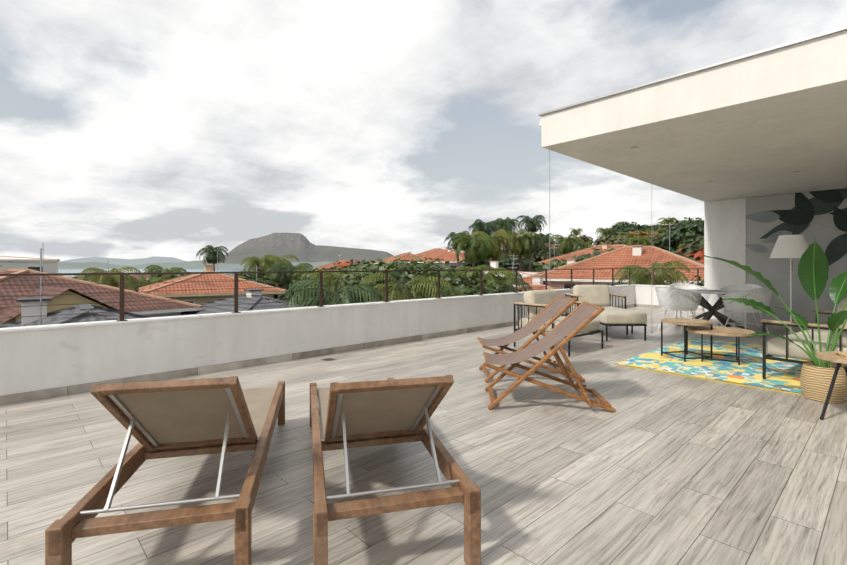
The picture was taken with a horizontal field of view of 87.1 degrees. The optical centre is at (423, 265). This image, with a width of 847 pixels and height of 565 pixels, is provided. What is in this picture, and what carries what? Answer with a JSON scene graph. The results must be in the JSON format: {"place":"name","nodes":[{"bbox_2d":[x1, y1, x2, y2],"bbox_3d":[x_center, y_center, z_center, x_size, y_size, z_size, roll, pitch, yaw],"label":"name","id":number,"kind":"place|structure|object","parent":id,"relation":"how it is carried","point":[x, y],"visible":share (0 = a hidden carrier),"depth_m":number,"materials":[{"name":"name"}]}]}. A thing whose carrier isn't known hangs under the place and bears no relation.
{"place":"outdoors","nodes":[
{"label":"outdoors","id":0,"kind":"place"},
{"bbox_2d":[0,256,59,272],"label":"building","id":1,"kind":"structure","parent":0,"point":[48,265],"depth_m":42.69,"materials":[{"name":"paint"}]},
{"bbox_2d":[62,256,187,265],"bbox_3d":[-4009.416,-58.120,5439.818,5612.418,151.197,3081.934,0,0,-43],"label":"distant hills","id":2,"kind":"structure","parent":0,"point":[131,262],"depth_m":5310.54,"materials":[{"name":"grey"}]},
{"bbox_2d":[58,268,258,277],"bbox_3d":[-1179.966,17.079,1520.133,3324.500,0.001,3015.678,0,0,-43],"label":"bay water","id":3,"kind":"structure","parent":0,"point":[143,270],"depth_m":1608.15,"materials":[{"name":"blue liquid"}]},
{"bbox_2d":[58,260,331,268],"bbox_3d":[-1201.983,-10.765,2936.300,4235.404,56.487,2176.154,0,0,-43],"label":"shore hills","id":4,"kind":"structure","parent":0,"point":[100,265],"depth_m":2856.95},
{"bbox_2d":[219,233,393,263],"bbox_3d":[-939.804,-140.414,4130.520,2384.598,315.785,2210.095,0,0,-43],"label":"table mountain","id":5,"kind":"structure","parent":0,"point":[300,247],"depth_m":3891.66,"materials":[{"name":"stone"}]},
{"bbox_2d":[316,254,351,269],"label":"distant house","id":6,"kind":"structure","parent":0,"point":[332,264],"depth_m":101.80,"materials":[{"name":"tile"}]},
{"bbox_2d":[0,0,846,260],"label":"sky","id":7,"kind":"structure","parent":0,"point":[130,129],"materials":[{"name":"white"}]},
{"bbox_3d":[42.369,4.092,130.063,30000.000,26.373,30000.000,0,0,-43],"label":"ground","id":8,"kind":"structure","parent":0,"visible":0},
{"bbox_2d":[0,248,150,327],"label":"roof","id":9,"kind":"structure","parent":8,"relation":"on","point":[35,309],"depth_m":12.52,"materials":[{"name":"white paint"}]},
{"bbox_2d":[0,245,202,324],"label":"terracotta house","id":10,"kind":"structure","parent":8,"relation":"on","point":[51,289],"depth_m":20.64,"materials":[{"name":"tile"}]},
{"bbox_2d":[70,275,141,289],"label":"broadleaf tree","id":11,"kind":"object","parent":8,"relation":"on","point":[86,279],"depth_m":45.72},
{"bbox_2d":[76,267,143,289],"bbox_3d":[-27.412,4.044,39.076,5.370,7.901,4.785,0,0,-13],"label":"palm tree","id":12,"kind":"object","parent":8,"relation":"on","point":[107,279],"visible":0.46,"depth_m":38.53,"materials":[{"name":"plant"}]},
{"bbox_2d":[125,277,166,291],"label":"palm tree","id":13,"kind":"object","parent":8,"relation":"on","point":[142,281],"visible":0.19,"depth_m":44.66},
{"bbox_2d":[132,264,164,280],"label":"house","id":14,"kind":"structure","parent":8,"relation":"on","point":[137,277],"depth_m":70.53,"materials":[{"name":"red paint"}]},
{"bbox_2d":[135,274,180,290],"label":"broadleaf tree","id":15,"kind":"object","parent":8,"relation":"on","point":[171,277],"depth_m":48.71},
{"bbox_2d":[140,265,188,284],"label":"palm tree","id":16,"kind":"object","parent":8,"relation":"on","point":[156,268],"visible":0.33,"depth_m":51.21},
{"bbox_2d":[138,251,286,304],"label":"terracotta house","id":17,"kind":"structure","parent":8,"relation":"on","point":[223,284],"depth_m":30.04,"materials":[{"name":"tile"}]},
{"bbox_2d":[196,245,228,271],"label":"palm tree","id":18,"kind":"object","parent":8,"relation":"on","point":[210,256],"visible":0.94,"depth_m":67.25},
{"bbox_2d":[181,265,304,314],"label":"roof","id":19,"kind":"structure","parent":8,"relation":"on","point":[246,299],"depth_m":22.45,"materials":[{"name":"white paint"}]},
{"bbox_2d":[232,273,282,298],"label":"broadleaf tree","id":20,"kind":"object","parent":8,"relation":"on","point":[261,280],"depth_m":44.96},
{"bbox_2d":[241,255,282,277],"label":"palm tree","id":21,"kind":"object","parent":8,"relation":"on","point":[262,265],"visible":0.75,"depth_m":57.32,"materials":[{"name":"plant"}]},
{"bbox_2d":[262,275,288,298],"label":"palm tree","id":22,"kind":"object","parent":8,"relation":"on","point":[276,284],"visible":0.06,"depth_m":55.10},
{"bbox_2d":[260,255,299,299],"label":"palm tree","id":23,"kind":"object","parent":8,"relation":"on","point":[282,259],"visible":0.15,"depth_m":66.17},
{"bbox_2d":[265,267,296,299],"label":"palm tree","id":24,"kind":"object","parent":8,"relation":"on","point":[276,283],"visible":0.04,"depth_m":55.64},
{"bbox_2d":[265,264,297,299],"bbox_3d":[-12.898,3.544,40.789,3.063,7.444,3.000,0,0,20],"label":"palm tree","id":25,"kind":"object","parent":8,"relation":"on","point":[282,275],"visible":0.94,"depth_m":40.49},
{"bbox_2d":[277,288,297,300],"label":"broadleaf tree","id":26,"kind":"object","parent":8,"relation":"on","point":[288,296],"depth_m":37.37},
{"bbox_2d":[272,261,313,283],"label":"palm tree","id":27,"kind":"object","parent":8,"relation":"on","point":[302,265],"visible":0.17,"depth_m":55.62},
{"bbox_2d":[287,282,317,304],"bbox_3d":[-6.376,3.923,31.354,5.750,6.078,6.192,0,0,25],"label":"broadleaf tree","id":28,"kind":"object","parent":8,"relation":"on","point":[300,296],"visible":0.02,"depth_m":29.21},
{"bbox_2d":[293,268,330,281],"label":"palm tree","id":29,"kind":"object","parent":8,"relation":"on","point":[303,269],"visible":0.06,"depth_m":33.96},
{"bbox_2d":[291,266,357,306],"bbox_3d":[-6.035,3.457,30.591,6.597,6.915,7.105,0,0,-8],"label":"bush","id":30,"kind":"object","parent":8,"relation":"on","point":[309,274],"visible":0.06,"depth_m":30.51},
{"bbox_2d":[285,278,383,307],"bbox_3d":[-3.501,3.710,17.150,3.979,6.446,4.194,0,0,-26],"label":"palm tree","id":31,"kind":"object","parent":8,"relation":"on","point":[355,291],"visible":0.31,"depth_m":16.78,"materials":[{"name":"plant"}]},
{"bbox_2d":[308,269,365,303],"bbox_3d":[-5.302,3.535,28.001,4.200,6.662,4.714,0,0,32],"label":"tree","id":32,"kind":"object","parent":8,"relation":"on","point":[335,274],"visible":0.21,"depth_m":27.37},
{"bbox_2d":[324,259,360,270],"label":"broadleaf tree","id":33,"kind":"object","parent":8,"relation":"on","point":[345,264],"visible":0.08,"depth_m":59.58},
{"bbox_2d":[347,259,378,267],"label":"broadleaf tree","id":34,"kind":"object","parent":8,"relation":"on","point":[359,264],"visible":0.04,"depth_m":57.09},
{"bbox_2d":[350,264,387,273],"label":"broadleaf tree","id":35,"kind":"object","parent":8,"relation":"on","point":[365,268],"depth_m":38.49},
{"bbox_2d":[330,266,409,301],"bbox_3d":[-2.529,3.370,26.699,6.630,6.765,7.140,0,0,-25],"label":"bush","id":36,"kind":"object","parent":8,"relation":"on","point":[354,275],"visible":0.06,"depth_m":26.26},
{"bbox_2d":[373,252,416,265],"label":"distant house","id":37,"kind":"structure","parent":8,"relation":"on","point":[404,255],"depth_m":92.43,"materials":[{"name":"tile"}]},
{"bbox_2d":[359,272,455,302],"bbox_3d":[-0.705,3.537,19.347,4.271,6.536,4.485,0,0,23],"label":"palm tree","id":38,"kind":"object","parent":8,"relation":"on","point":[395,283],"visible":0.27,"depth_m":18.86,"materials":[{"name":"plant"}]},
{"bbox_2d":[362,256,483,301],"bbox_3d":[-0.387,3.041,24.108,6.855,7.201,7.383,0,0,-10],"label":"bush","id":39,"kind":"object","parent":8,"relation":"on","point":[404,277],"visible":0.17,"depth_m":23.50,"materials":[{"name":"plant"}]},
{"bbox_2d":[397,248,465,268],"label":"distant house","id":40,"kind":"structure","parent":8,"relation":"on","point":[445,255],"depth_m":71.71,"materials":[{"name":"tile"}]},
{"bbox_2d":[415,247,447,254],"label":"distant house","id":41,"kind":"structure","parent":8,"relation":"on","point":[435,249],"depth_m":119.67,"materials":[{"name":"white paint"}]},
{"bbox_2d":[402,272,490,294],"bbox_3d":[1.760,3.453,24.339,6.693,6.256,6.214,0,0,-41],"label":"bush","id":42,"kind":"object","parent":8,"relation":"on","point":[456,284],"visible":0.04,"depth_m":22.48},
{"bbox_2d":[420,285,474,298],"bbox_3d":[1.103,3.806,21.070,3.744,5.736,3.932,0,0,4],"label":"bush","id":43,"kind":"object","parent":8,"relation":"on","point":[445,293],"visible":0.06,"depth_m":20.66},
{"bbox_2d":[425,265,483,284],"bbox_3d":[1.592,3.249,25.315,4.058,6.587,4.276,0,0,-15],"label":"bush","id":44,"kind":"object","parent":8,"relation":"on","point":[445,275],"visible":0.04,"depth_m":25.54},
{"bbox_2d":[444,231,469,267],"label":"palm tree","id":45,"kind":"object","parent":8,"relation":"on","point":[451,234],"visible":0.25,"depth_m":61.33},
{"bbox_2d":[432,265,493,293],"bbox_3d":[2.140,3.225,24.466,3.988,6.588,4.273,0,0,6],"label":"bush","id":46,"kind":"object","parent":8,"relation":"on","point":[478,267],"visible":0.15,"depth_m":23.72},
{"bbox_2d":[449,232,496,266],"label":"palm tree","id":47,"kind":"object","parent":8,"relation":"on","point":[475,251],"visible":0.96,"depth_m":53.88,"materials":[{"name":"plant"}]},
{"bbox_2d":[451,266,519,293],"bbox_3d":[3.053,3.262,23.913,3.888,6.490,4.363,0,0,40],"label":"tree","id":48,"kind":"object","parent":8,"relation":"on","point":[493,277],"visible":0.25,"depth_m":23.06,"materials":[{"name":"plant"}]},
{"bbox_2d":[469,219,501,260],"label":"palm tree","id":49,"kind":"object","parent":8,"relation":"on","point":[485,227],"visible":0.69,"depth_m":66.46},
{"bbox_2d":[459,254,511,268],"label":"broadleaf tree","id":50,"kind":"object","parent":8,"relation":"on","point":[486,263],"visible":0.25,"depth_m":63.23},
{"bbox_2d":[446,272,526,296],"bbox_3d":[2.782,3.421,23.775,6.898,6.182,5.985,0,0,32],"label":"bush","id":51,"kind":"object","parent":8,"relation":"on","point":[506,283],"visible":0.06,"depth_m":22.38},
{"bbox_2d":[471,229,515,260],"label":"palm tree","id":52,"kind":"object","parent":8,"relation":"on","point":[502,233],"visible":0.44,"depth_m":56.70,"materials":[{"name":"plant"}]},
{"bbox_2d":[493,217,519,233],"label":"palm tree","id":53,"kind":"object","parent":8,"relation":"on","point":[508,225],"visible":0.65,"depth_m":71.91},
{"bbox_2d":[482,254,539,277],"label":"house","id":54,"kind":"structure","parent":8,"relation":"on","point":[493,264],"depth_m":40.29,"materials":[{"name":"paint"}]},
{"bbox_2d":[496,271,532,292],"bbox_3d":[4.669,3.354,26.387,3.922,6.116,3.722,0,0,10],"label":"palm tree","id":55,"kind":"object","parent":8,"relation":"on","point":[522,283],"visible":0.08,"depth_m":25.97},
{"bbox_2d":[497,255,533,271],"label":"broadleaf tree","id":56,"kind":"object","parent":8,"relation":"on","point":[525,265],"visible":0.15,"depth_m":61.95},
{"bbox_2d":[489,247,541,270],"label":"broadleaf tree","id":57,"kind":"object","parent":8,"relation":"on","point":[525,259],"visible":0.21,"depth_m":66.45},
{"bbox_2d":[499,229,545,270],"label":"palm tree","id":58,"kind":"object","parent":8,"relation":"on","point":[519,252],"visible":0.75,"depth_m":57.84,"materials":[{"name":"plant"}]},
{"bbox_2d":[516,215,546,257],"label":"palm tree","id":59,"kind":"object","parent":8,"relation":"on","point":[533,225],"visible":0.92,"depth_m":77.51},
{"bbox_2d":[520,234,547,271],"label":"palm tree","id":60,"kind":"object","parent":8,"relation":"on","point":[533,241],"visible":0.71,"depth_m":57.29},
{"bbox_2d":[508,262,560,291],"bbox_3d":[7.663,3.091,30.016,6.602,6.724,5.602,0,0,35],"label":"house porch","id":61,"kind":"object","parent":8,"relation":"on","point":[534,285],"visible":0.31,"depth_m":30.06,"materials":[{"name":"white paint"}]},
{"bbox_2d":[526,243,552,266],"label":"broadleaf tree","id":62,"kind":"object","parent":8,"relation":"on","point":[538,256],"visible":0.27,"depth_m":79.04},
{"bbox_2d":[513,243,577,286],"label":"house","id":63,"kind":"structure","parent":8,"relation":"on","point":[569,262],"depth_m":34.59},
{"bbox_2d":[539,233,552,243],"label":"palm tree","id":64,"kind":"object","parent":8,"relation":"on","point":[546,236],"visible":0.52,"depth_m":93.22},
{"bbox_2d":[533,259,566,271],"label":"broadleaf tree","id":65,"kind":"object","parent":8,"relation":"on","point":[559,263],"visible":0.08,"depth_m":46.59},
{"bbox_2d":[548,247,573,257],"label":"broadleaf tree","id":66,"kind":"object","parent":8,"relation":"on","point":[556,254],"visible":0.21,"depth_m":87.37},
{"bbox_2d":[547,234,584,254],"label":"palm tree","id":67,"kind":"object","parent":8,"relation":"on","point":[566,247],"visible":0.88,"depth_m":69.91,"materials":[{"name":"plant"}]},
{"bbox_2d":[569,228,582,235],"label":"palm tree","id":68,"kind":"object","parent":8,"relation":"on","point":[577,231],"visible":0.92,"depth_m":152.96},
{"bbox_2d":[573,241,595,250],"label":"palm tree","id":69,"kind":"object","parent":8,"relation":"on","point":[587,245],"visible":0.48,"depth_m":79.16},
{"bbox_2d":[579,234,592,244],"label":"broadleaf tree","id":70,"kind":"object","parent":8,"relation":"on","point":[585,238],"visible":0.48,"depth_m":193.83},
{"bbox_2d":[563,247,615,262],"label":"broadleaf tree","id":71,"kind":"object","parent":8,"relation":"on","point":[595,252],"visible":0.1,"depth_m":41.36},
{"bbox_2d":[539,233,652,263],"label":"terracotta house","id":72,"kind":"structure","parent":8,"relation":"on","point":[590,250],"depth_m":51.07,"materials":[{"name":"orange tile"}]},
{"bbox_2d":[595,228,614,239],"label":"palm tree","id":73,"kind":"object","parent":8,"relation":"on","point":[604,232],"visible":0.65,"depth_m":109.81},
{"bbox_2d":[594,232,630,245],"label":"broadleaf tree","id":74,"kind":"object","parent":8,"relation":"on","point":[613,238],"visible":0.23,"depth_m":82.80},
{"bbox_2d":[610,222,625,234],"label":"broadleaf tree","id":75,"kind":"object","parent":8,"relation":"on","point":[617,226],"visible":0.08,"depth_m":126.28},
{"bbox_2d":[540,222,703,288],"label":"terracotta house","id":76,"kind":"structure","parent":8,"relation":"on","point":[640,255],"depth_m":30.51,"materials":[{"name":"orange tile"}]},
{"bbox_2d":[607,221,649,238],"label":"broadleaf tree","id":77,"kind":"object","parent":8,"relation":"on","point":[627,227],"visible":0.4,"depth_m":101.46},
{"bbox_2d":[616,230,644,239],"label":"palm tree","id":78,"kind":"object","parent":8,"relation":"on","point":[627,234],"visible":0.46,"depth_m":82.72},
{"bbox_2d":[624,235,654,245],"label":"tree","id":79,"kind":"object","parent":8,"relation":"on","point":[640,240],"visible":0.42,"depth_m":71.08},
{"bbox_2d":[621,231,670,249],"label":"broadleaf tree","id":80,"kind":"object","parent":8,"relation":"on","point":[656,235],"visible":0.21,"depth_m":72.34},
{"bbox_2d":[614,261,690,284],"bbox_3d":[12.019,3.005,23.624,3.860,6.486,4.136,0,0,14],"label":"palm tree","id":81,"kind":"object","parent":8,"relation":"on","point":[644,275],"visible":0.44,"depth_m":23.15,"materials":[{"name":"plant"}]},
{"bbox_2d":[642,225,665,232],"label":"broadleaf tree","id":82,"kind":"object","parent":8,"relation":"on","point":[651,227],"depth_m":105.35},
{"bbox_2d":[645,228,666,233],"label":"palm tree","id":83,"kind":"object","parent":8,"relation":"on","point":[652,230],"visible":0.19,"depth_m":94.48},
{"bbox_2d":[657,217,676,230],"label":"palm tree","id":84,"kind":"object","parent":8,"relation":"on","point":[667,221],"visible":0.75,"depth_m":120.73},
{"bbox_2d":[640,220,695,234],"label":"modern house","id":85,"kind":"structure","parent":8,"relation":"on","point":[663,223],"depth_m":137.82,"materials":[{"name":"grey paint"}]},
{"bbox_2d":[650,229,703,251],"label":"broadleaf tree","id":86,"kind":"object","parent":8,"relation":"on","point":[675,235],"visible":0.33,"depth_m":69.89,"materials":[{"name":"plant"}]},
{"bbox_2d":[667,217,703,237],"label":"broadleaf tree","id":87,"kind":"object","parent":8,"relation":"on","point":[697,226],"visible":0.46,"depth_m":90.05,"materials":[{"name":"plant"}]},
{"bbox_2d":[671,248,703,262],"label":"broadleaf tree","id":88,"kind":"object","parent":8,"relation":"on","point":[700,254],"visible":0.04,"depth_m":37.98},
{"bbox_2d":[675,234,703,257],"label":"broadleaf tree","id":89,"kind":"object","parent":8,"relation":"on","point":[687,249],"visible":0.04,"depth_m":40.05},
{"bbox_2d":[690,275,703,285],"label":"broadleaf tree","id":90,"kind":"object","parent":8,"relation":"on","point":[701,283],"depth_m":23.29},
{"bbox_3d":[2.245,4.799,2.447,24.600,6.980,11.200,0,0,-43],"label":"building body","id":91,"kind":"object","parent":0,"visible":0},
{"bbox_2d":[0,307,846,564],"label":"terrace floor","id":92,"kind":"structure","parent":91,"relation":"on","point":[658,468],"depth_m":2.77,"materials":[{"name":"grey wood"}]},
{"bbox_2d":[45,376,284,564],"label":"sun lounger","id":93,"kind":"object","parent":92,"relation":"on","point":[175,418],"visible":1,"depth_m":1.95,"materials":[{"name":"brown wood"}]},
{"bbox_2d":[0,284,703,395],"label":"parapet walls","id":94,"kind":"structure","parent":92,"relation":"on","point":[37,357],"depth_m":5.41,"materials":[{"name":"paint"}]},
{"bbox_2d":[0,268,703,321],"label":"railing","id":95,"kind":"object","parent":94,"relation":"on","point":[121,283],"visible":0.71,"depth_m":6.00,"materials":[{"name":"metal"}]},
{"bbox_2d":[0,304,703,404],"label":"skirting tiles","id":96,"kind":"object","parent":92,"relation":"on","point":[39,394],"visible":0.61,"depth_m":5.51,"materials":[{"name":"tile"}]},
{"bbox_2d":[310,375,480,564],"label":"sun lounger","id":97,"kind":"object","parent":92,"relation":"on","point":[372,413],"visible":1,"depth_m":2.03,"materials":[{"name":"brown wood"}]},
{"bbox_2d":[477,295,584,382],"bbox_3d":[1.220,0.819,5.175,1.124,0.922,0.692,0,0,1],"label":"deck chair","id":98,"kind":"object","parent":92,"relation":"on","point":[553,308],"visible":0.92,"depth_m":5.12,"materials":[{"name":"fabric"}]},
{"bbox_2d":[483,301,615,412],"bbox_3d":[1.140,0.819,4.208,1.124,0.922,0.692,0,0,5],"label":"deck chair","id":99,"kind":"object","parent":92,"relation":"on","point":[583,311],"visible":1,"depth_m":4.10,"materials":[{"name":"fabric"}]},
{"bbox_2d":[513,289,602,356],"bbox_3d":[2.058,0.834,6.982,0.965,0.890,1.101,0,0,-40],"label":"lounge chair","id":100,"kind":"object","parent":92,"relation":"on","point":[535,302],"visible":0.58,"depth_m":6.90,"materials":[{"name":"fabric"}]},
{"bbox_2d":[565,285,632,333],"bbox_3d":[3.441,0.834,8.825,0.965,0.890,0.990,0,0,-1],"label":"lounge chair","id":101,"kind":"object","parent":92,"relation":"on","point":[599,295],"visible":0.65,"depth_m":9.01,"materials":[{"name":"fabric"}]},
{"bbox_2d":[591,309,646,340],"bbox_3d":[3.449,1.043,7.921,0.720,0.471,0.720,0,0,-1],"label":"ottoman","id":102,"kind":"object","parent":92,"relation":"on","point":[616,317],"visible":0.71,"depth_m":7.57,"materials":[{"name":"beige fabric"}]},
{"bbox_2d":[655,286,702,333],"bbox_3d":[4.898,0.836,8.617,0.692,0.893,0.828,0,0,-22],"label":"dining chair","id":103,"kind":"object","parent":92,"relation":"on","point":[668,302],"visible":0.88,"depth_m":8.37,"materials":[{"name":"white wicker"}]},
{"bbox_2d":[669,283,710,317],"bbox_3d":[5.861,0.836,9.829,0.828,0.893,0.692,0,0,1],"label":"dining chair","id":104,"kind":"object","parent":92,"relation":"on","point":[686,286],"visible":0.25,"depth_m":10.04,"materials":[{"name":"white wicker"}]},
{"bbox_2d":[677,289,749,329],"bbox_3d":[5.851,0.905,9.002,1.250,0.800,1.250,0,0,7],"label":"dining table","id":105,"kind":"object","parent":92,"relation":"on","point":[712,311],"visible":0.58,"depth_m":8.90,"materials":[{"name":"metal"}]},
{"bbox_2d":[614,338,846,402],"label":"rug","id":106,"kind":"object","parent":92,"relation":"on","point":[781,376],"visible":0.65,"depth_m":5.63,"materials":[{"name":"fabric"}]},
{"bbox_2d":[661,318,712,361],"bbox_3d":[3.592,1.014,6.092,0.604,0.530,0.604,0,0,-12],"label":"coffee table","id":107,"kind":"object","parent":106,"relation":"on","point":[685,322],"visible":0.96,"depth_m":5.98,"materials":[{"name":"wood"}]},
{"bbox_2d":[686,326,754,364],"bbox_3d":[3.941,1.064,5.926,0.764,0.430,0.764,0,0,32],"label":"coffee table","id":108,"kind":"object","parent":106,"relation":"on","point":[722,331],"visible":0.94,"depth_m":5.84,"materials":[{"name":"wood"}]},
{"bbox_2d":[760,298,846,378],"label":"sofa","id":109,"kind":"object","parent":106,"relation":"on","point":[779,347],"visible":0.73,"depth_m":4.82,"materials":[{"name":"fabric"}]},
{"bbox_2d":[717,284,762,326],"bbox_3d":[6.719,0.836,9.452,0.692,0.893,0.828,0,0,-27],"label":"dining chair","id":110,"kind":"object","parent":92,"relation":"on","point":[740,287],"visible":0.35,"depth_m":9.65,"materials":[{"name":"white wicker"}]},
{"bbox_2d":[720,288,772,336],"bbox_3d":[5.997,0.836,8.215,0.828,0.893,0.692,0,0,-10],"label":"dining chair","id":111,"kind":"object","parent":92,"relation":"on","point":[766,295],"visible":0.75,"depth_m":8.01,"materials":[{"name":"white wicker"}]},
{"bbox_2d":[703,241,846,402],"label":"potted plant","id":112,"kind":"object","parent":92,"relation":"on","point":[815,375],"visible":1,"depth_m":4.21,"materials":[{"name":"green plant"}]},
{"bbox_2d":[704,192,846,323],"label":"front wall","id":113,"kind":"structure","parent":92,"relation":"on","point":[731,230],"depth_m":10.06,"materials":[{"name":"paint"}]},
{"bbox_2d":[538,26,846,201],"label":"roof slab","id":114,"kind":"structure","parent":113,"relation":"on","point":[767,122],"depth_m":5.25,"materials":[{"name":"paint"}]},
{"bbox_2d":[549,149,653,360],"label":"screen guide cables","id":115,"kind":"object","parent":114,"relation":"hanging from","point":[549,238],"visible":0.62,"depth_m":6.00,"materials":[{"name":"silver metal"}]},
{"bbox_2d":[746,188,846,265],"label":"wall mural leaves","id":116,"kind":"object","parent":113,"relation":"attached to","point":[797,219],"visible":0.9,"depth_m":9.44,"materials":[{"name":"black paint"}]},
{"bbox_2d":[770,235,807,333],"bbox_3d":[5.814,0.399,7.044,0.540,1.760,0.540,0,0,-43],"label":"floor lamp","id":117,"kind":"object","parent":92,"relation":"on","point":[790,246],"visible":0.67,"depth_m":6.92,"materials":[{"name":"white"}]},
{"bbox_2d":[816,351,846,419],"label":"side table","id":118,"kind":"object","parent":92,"relation":"on","point":[839,357],"visible":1,"depth_m":3.68,"materials":[{"name":"brown wood"}]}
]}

